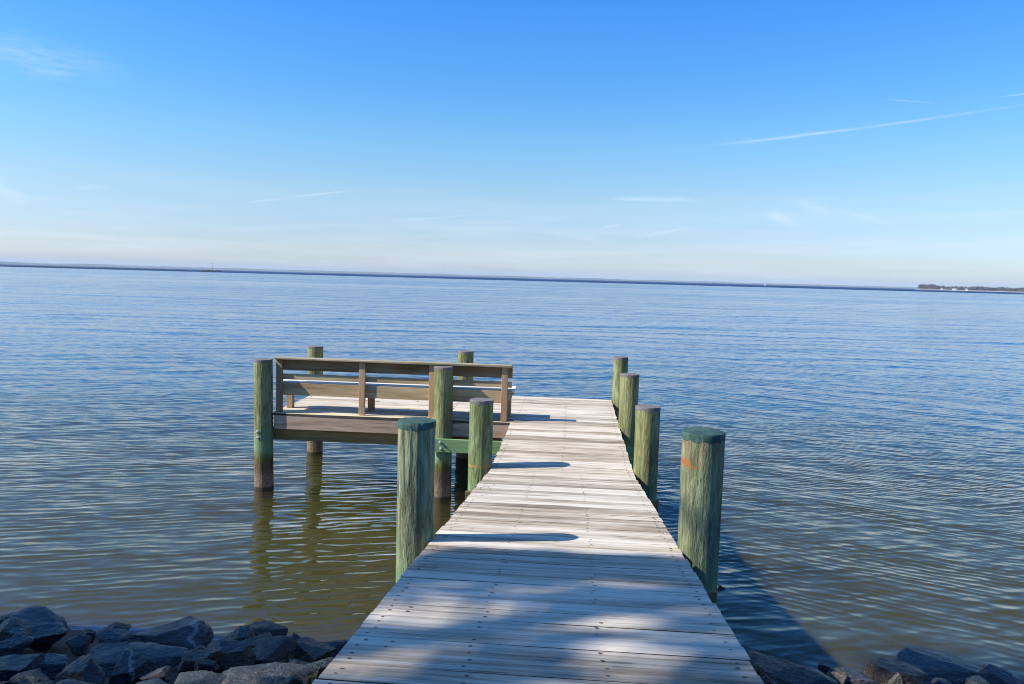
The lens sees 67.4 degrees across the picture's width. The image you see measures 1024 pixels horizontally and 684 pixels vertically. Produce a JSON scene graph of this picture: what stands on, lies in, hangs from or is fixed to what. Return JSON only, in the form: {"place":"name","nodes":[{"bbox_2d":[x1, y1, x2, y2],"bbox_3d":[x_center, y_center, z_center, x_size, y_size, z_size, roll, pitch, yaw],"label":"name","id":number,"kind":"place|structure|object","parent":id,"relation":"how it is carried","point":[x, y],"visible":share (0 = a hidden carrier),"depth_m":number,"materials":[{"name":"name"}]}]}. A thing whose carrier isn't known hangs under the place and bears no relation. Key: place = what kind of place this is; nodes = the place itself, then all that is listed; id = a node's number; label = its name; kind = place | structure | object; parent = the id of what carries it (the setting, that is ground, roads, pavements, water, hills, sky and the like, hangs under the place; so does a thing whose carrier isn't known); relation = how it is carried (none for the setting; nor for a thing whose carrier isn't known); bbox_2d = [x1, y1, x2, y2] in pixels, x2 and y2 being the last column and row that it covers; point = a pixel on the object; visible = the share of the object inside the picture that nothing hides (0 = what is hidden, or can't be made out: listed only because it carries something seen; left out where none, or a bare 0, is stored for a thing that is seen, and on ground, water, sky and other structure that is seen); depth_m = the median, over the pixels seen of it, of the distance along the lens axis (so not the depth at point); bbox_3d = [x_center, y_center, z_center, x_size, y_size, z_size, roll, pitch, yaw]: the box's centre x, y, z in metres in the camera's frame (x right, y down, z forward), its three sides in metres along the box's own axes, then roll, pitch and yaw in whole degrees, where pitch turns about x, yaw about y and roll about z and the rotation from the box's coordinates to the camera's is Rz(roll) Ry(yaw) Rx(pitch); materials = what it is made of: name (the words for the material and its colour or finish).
{"place":"outdoors","nodes":[
{"label":"outdoors","id":0,"kind":"place"},
{"bbox_2d":[0,261,998,290],"bbox_3d":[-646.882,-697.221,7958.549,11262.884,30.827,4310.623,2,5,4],"label":"shore","id":1,"kind":"structure","parent":0,"point":[168,267],"depth_m":8584.35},
{"bbox_2d":[253,345,763,683],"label":"pier","id":2,"kind":"structure","parent":0,"point":[549,551],"depth_m":4.62,"materials":[{"name":"grey wood"}]},
{"bbox_2d":[274,356,516,420],"bbox_3d":[-1.690,0.656,11.253,3.492,0.802,0.553,2,5,4],"label":"bench","id":3,"kind":"object","parent":2,"relation":"on","point":[362,386],"visible":0.88,"depth_m":11.06,"materials":[{"name":"wood"}]},
{"bbox_2d":[0,264,1023,607],"bbox_3d":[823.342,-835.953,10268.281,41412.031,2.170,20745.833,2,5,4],"label":"water","id":4,"kind":"structure","parent":0,"point":[894,370],"depth_m":35.04,"materials":[{"name":"blue liquid"}]},
{"bbox_2d":[0,265,186,270],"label":"breakwater","id":5,"kind":"object","parent":4,"relation":"in","point":[90,267],"visible":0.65,"depth_m":1124.47,"materials":[{"name":"stone"}]},
{"bbox_2d":[201,270,222,271],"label":"rock islet","id":6,"kind":"object","parent":4,"relation":"in","point":[211,271],"visible":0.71,"depth_m":1064.74,"materials":[{"name":"stone"}]},
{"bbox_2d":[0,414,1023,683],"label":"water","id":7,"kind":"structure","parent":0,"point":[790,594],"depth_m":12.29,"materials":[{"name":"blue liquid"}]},
{"bbox_2d":[0,612,16,623],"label":"rock","id":8,"kind":"object","parent":7,"relation":"on","point":[3,617],"visible":0.32,"depth_m":6.36,"materials":[{"name":"grey stone"}]},
{"bbox_2d":[0,681,18,683],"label":"rock","id":9,"kind":"object","parent":7,"relation":"on","point":[10,682],"visible":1,"depth_m":3.74,"materials":[{"name":"grey stone"}]},
{"bbox_2d":[0,634,33,655],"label":"rock","id":10,"kind":"object","parent":7,"relation":"on","point":[16,644],"visible":0.87,"depth_m":4.93,"materials":[{"name":"stone"}]},
{"bbox_2d":[0,653,45,681],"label":"rock","id":11,"kind":"object","parent":7,"relation":"on","point":[11,666],"visible":0.84,"depth_m":4.31,"materials":[{"name":"stone"}]},
{"bbox_2d":[9,668,51,683],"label":"rock","id":12,"kind":"object","parent":7,"relation":"on","point":[36,676],"visible":0.96,"depth_m":3.86,"materials":[{"name":"grey stone"}]},
{"bbox_2d":[0,605,69,650],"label":"rock","id":13,"kind":"object","parent":7,"relation":"on","point":[49,629],"visible":0.7,"depth_m":5.66,"materials":[{"name":"grey stone"}]},
{"bbox_2d":[0,616,32,640],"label":"rock","id":14,"kind":"object","parent":13,"relation":"on","point":[11,626],"visible":0.52,"depth_m":5.43,"materials":[{"name":"grey stone"}]},
{"bbox_2d":[36,653,68,679],"bbox_3d":[-2.703,1.891,4.434,0.250,0.126,0.232,-2,6,-33],"label":"rock","id":15,"kind":"object","parent":7,"relation":"on","point":[51,666],"visible":0.53,"depth_m":4.41,"materials":[{"name":"grey stone"}]},
{"bbox_2d":[56,679,92,683],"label":"rock","id":16,"kind":"object","parent":7,"relation":"on","point":[68,681],"visible":1,"depth_m":3.81,"materials":[{"name":"stone"}]},
{"bbox_2d":[66,635,91,657],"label":"rock","id":17,"kind":"object","parent":7,"relation":"on","point":[78,645],"visible":1,"depth_m":5.12,"materials":[{"name":"stone"}]},
{"bbox_2d":[54,654,105,683],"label":"rock","id":18,"kind":"object","parent":7,"relation":"on","point":[87,668],"visible":0.98,"depth_m":4.20,"materials":[{"name":"grey stone"}]},
{"bbox_2d":[77,629,95,642],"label":"rock","id":19,"kind":"object","parent":7,"relation":"on","point":[90,632],"visible":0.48,"depth_m":5.67,"materials":[{"name":"grey stone"}]},
{"bbox_2d":[96,628,130,643],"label":"rock","id":20,"kind":"object","parent":7,"relation":"on","point":[112,635],"visible":0.77,"depth_m":5.65,"materials":[{"name":"grey stone"}]},
{"bbox_2d":[95,622,131,638],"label":"rock","id":21,"kind":"object","parent":7,"relation":"on","point":[116,625],"visible":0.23,"depth_m":5.93,"materials":[{"name":"grey stone"}]},
{"bbox_2d":[108,648,158,683],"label":"rock","id":22,"kind":"object","parent":7,"relation":"on","point":[131,667],"visible":0.91,"depth_m":4.37,"materials":[{"name":"grey stone"}]},
{"bbox_2d":[90,642,188,676],"bbox_3d":[-2.450,2.056,4.956,0.678,0.111,0.351,0,5,-15],"label":"rock","id":23,"kind":"object","parent":7,"relation":"on","point":[158,655],"visible":0.58,"depth_m":4.94,"materials":[{"name":"grey stone"}]},
{"bbox_2d":[88,641,130,654],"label":"rock","id":24,"kind":"object","parent":23,"relation":"on","point":[100,647],"visible":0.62,"depth_m":5.04,"materials":[{"name":"grey stone"}]},
{"bbox_2d":[136,678,167,683],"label":"rock","id":25,"kind":"object","parent":7,"relation":"on","point":[156,681],"visible":1,"depth_m":3.99,"materials":[{"name":"grey stone"}]},
{"bbox_2d":[139,666,172,682],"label":"rock","id":26,"kind":"object","parent":7,"relation":"on","point":[164,673],"visible":0.73,"depth_m":4.26,"materials":[{"name":"grey stone"}]},
{"bbox_2d":[127,616,213,649],"bbox_3d":[-2.557,2.260,5.805,0.580,0.182,0.484,-3,6,-41],"label":"rock","id":27,"kind":"object","parent":7,"relation":"on","point":[189,632],"visible":0.78,"depth_m":5.79,"materials":[{"name":"grey stone"}]},
{"bbox_2d":[176,649,222,675],"bbox_3d":[-1.962,2.018,4.804,0.236,0.139,0.188,2,5,4],"label":"rock","id":28,"kind":"object","parent":7,"relation":"on","point":[189,659],"visible":0.62,"depth_m":4.79,"materials":[{"name":"grey stone"}]},
{"bbox_2d":[174,670,226,683],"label":"rock","id":29,"kind":"object","parent":7,"relation":"on","point":[200,677],"visible":1,"depth_m":4.16,"materials":[{"name":"grey stone"}]},
{"bbox_2d":[195,645,206,649],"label":"rock","id":30,"kind":"object","parent":7,"relation":"on","point":[200,647],"visible":0.39,"depth_m":5.29,"materials":[{"name":"grey stone"}]},
{"bbox_2d":[194,659,219,671],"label":"rock","id":31,"kind":"object","parent":7,"relation":"on","point":[208,665],"visible":0.77,"depth_m":4.65,"materials":[{"name":"grey stone"}]},
{"bbox_2d":[207,639,255,673],"bbox_3d":[-1.863,2.062,5.006,0.330,0.199,0.268,2,5,4],"label":"rock","id":32,"kind":"object","parent":7,"relation":"on","point":[236,653],"visible":0.57,"depth_m":4.98,"materials":[{"name":"grey stone"}]},
{"bbox_2d":[225,625,255,640],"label":"rock","id":33,"kind":"object","parent":7,"relation":"on","point":[241,633],"visible":0.53,"depth_m":5.98,"materials":[{"name":"grey stone"}]},
{"bbox_2d":[243,633,271,647],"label":"rock","id":34,"kind":"object","parent":7,"relation":"on","point":[254,641],"visible":0.22,"depth_m":5.72,"materials":[{"name":"grey stone"}]},
{"bbox_2d":[249,620,287,636],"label":"rock","id":35,"kind":"object","parent":7,"relation":"on","point":[264,627],"visible":0.59,"depth_m":6.49,"materials":[{"name":"grey stone"}]},
{"bbox_2d":[220,662,317,683],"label":"rock","id":36,"kind":"object","parent":7,"relation":"on","point":[252,674],"visible":0.79,"depth_m":4.38,"materials":[{"name":"grey stone"}]},
{"bbox_2d":[258,675,302,683],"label":"rock","id":37,"kind":"object","parent":36,"relation":"on","point":[294,679],"visible":1,"depth_m":4.13,"materials":[{"name":"stone"}]},
{"bbox_2d":[252,635,298,664],"bbox_3d":[-1.678,2.133,5.269,0.348,0.110,0.340,2,5,4],"label":"rock","id":38,"kind":"object","parent":7,"relation":"on","point":[280,648],"visible":0.69,"depth_m":5.27,"materials":[{"name":"grey stone"}]},
{"bbox_2d":[285,633,300,660],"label":"rock","id":39,"kind":"object","parent":7,"relation":"on","point":[294,636],"visible":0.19,"depth_m":5.62,"materials":[{"name":"grey stone"}]},
{"bbox_2d":[288,659,308,664],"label":"rock","id":40,"kind":"object","parent":7,"relation":"on","point":[294,661],"visible":0.23,"depth_m":4.86,"materials":[{"name":"grey stone"}]},
{"bbox_2d":[288,637,336,662],"bbox_3d":[-1.432,2.189,5.457,0.328,0.138,0.294,4,5,28],"label":"rock","id":41,"kind":"object","parent":7,"relation":"on","point":[309,649],"visible":0.81,"depth_m":5.38,"materials":[{"name":"grey stone"}]},
{"bbox_2d":[303,657,333,683],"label":"rock","id":42,"kind":"object","parent":7,"relation":"on","point":[321,665],"visible":0.39,"depth_m":4.68,"materials":[{"name":"grey stone"}]},
{"bbox_2d":[326,640,348,657],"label":"rock","id":43,"kind":"object","parent":7,"relation":"on","point":[339,645],"visible":0.47,"depth_m":5.87,"materials":[{"name":"stone"}]},
{"bbox_2d":[759,672,776,683],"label":"rock","id":44,"kind":"object","parent":7,"relation":"on","point":[765,678],"visible":0.71,"depth_m":5.12,"materials":[{"name":"grey stone"}]},
{"bbox_2d":[747,650,805,675],"bbox_3d":[2.088,2.527,5.930,0.572,0.154,0.455,2,5,4],"label":"rock","id":45,"kind":"object","parent":7,"relation":"on","point":[767,665],"visible":0.49,"depth_m":5.89,"materials":[{"name":"grey stone"}]},
{"bbox_2d":[768,666,837,683],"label":"rock","id":46,"kind":"object","parent":7,"relation":"on","point":[800,675],"visible":0.97,"depth_m":5.19,"materials":[{"name":"grey stone"}]},
{"bbox_2d":[818,662,830,674],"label":"rock","id":47,"kind":"object","parent":7,"relation":"on","point":[823,668],"visible":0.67,"depth_m":6.06,"materials":[{"name":"black stone"}]},
{"bbox_2d":[827,671,846,683],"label":"rock","id":48,"kind":"object","parent":7,"relation":"on","point":[838,677],"visible":0.78,"depth_m":5.29,"materials":[{"name":"beige stone"}]},
{"bbox_2d":[826,667,862,673],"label":"rock","id":49,"kind":"object","parent":7,"relation":"on","point":[841,669],"visible":0.31,"depth_m":5.86,"materials":[{"name":"grey stone"}]},
{"bbox_2d":[845,672,879,683],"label":"rock","id":50,"kind":"object","parent":7,"relation":"on","point":[855,678],"visible":0.82,"depth_m":5.28,"materials":[{"name":"grey stone"}]},
{"bbox_2d":[863,657,926,683],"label":"rock","id":51,"kind":"object","parent":7,"relation":"on","point":[881,670],"visible":0.9,"depth_m":5.73,"materials":[{"name":"grey stone"}]},
{"bbox_2d":[888,672,902,683],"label":"rock","id":52,"kind":"object","parent":7,"relation":"on","point":[896,678],"visible":1,"depth_m":5.45,"materials":[{"name":"grey stone"}]},
{"bbox_2d":[895,646,980,683],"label":"rock","id":53,"kind":"object","parent":7,"relation":"on","point":[948,667],"visible":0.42,"depth_m":6.18,"materials":[{"name":"grey stone"}]},
{"bbox_2d":[931,677,950,683],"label":"rock","id":54,"kind":"object","parent":7,"relation":"on","point":[935,680],"visible":1,"depth_m":5.33,"materials":[{"name":"grey stone"}]},
{"bbox_2d":[965,675,989,683],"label":"rock","id":55,"kind":"object","parent":7,"relation":"on","point":[976,679],"visible":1,"depth_m":5.56,"materials":[{"name":"grey stone"}]},
{"bbox_2d":[977,663,1023,683],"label":"rock","id":56,"kind":"object","parent":7,"relation":"on","point":[991,673],"visible":0.94,"depth_m":5.79,"materials":[{"name":"stone"}]},
{"bbox_2d":[0,0,1023,287],"label":"sky","id":57,"kind":"structure","parent":0,"point":[821,142],"materials":[{"name":"blue"}]},
{"bbox_2d":[916,289,1023,292],"bbox_3d":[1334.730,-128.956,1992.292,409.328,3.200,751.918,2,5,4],"label":"beach","id":58,"kind":"structure","parent":0,"point":[964,290],"depth_m":2058.54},
{"bbox_2d":[918,284,944,289],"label":"grove","id":59,"kind":"object","parent":58,"relation":"on","point":[931,286],"visible":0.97,"depth_m":2169.30,"materials":[{"name":"green plant"}]},
{"bbox_2d":[968,286,1023,291],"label":"wood","id":60,"kind":"object","parent":58,"relation":"on","point":[974,288],"visible":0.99,"depth_m":2015.44,"materials":[{"name":"green plant"}]}
]}

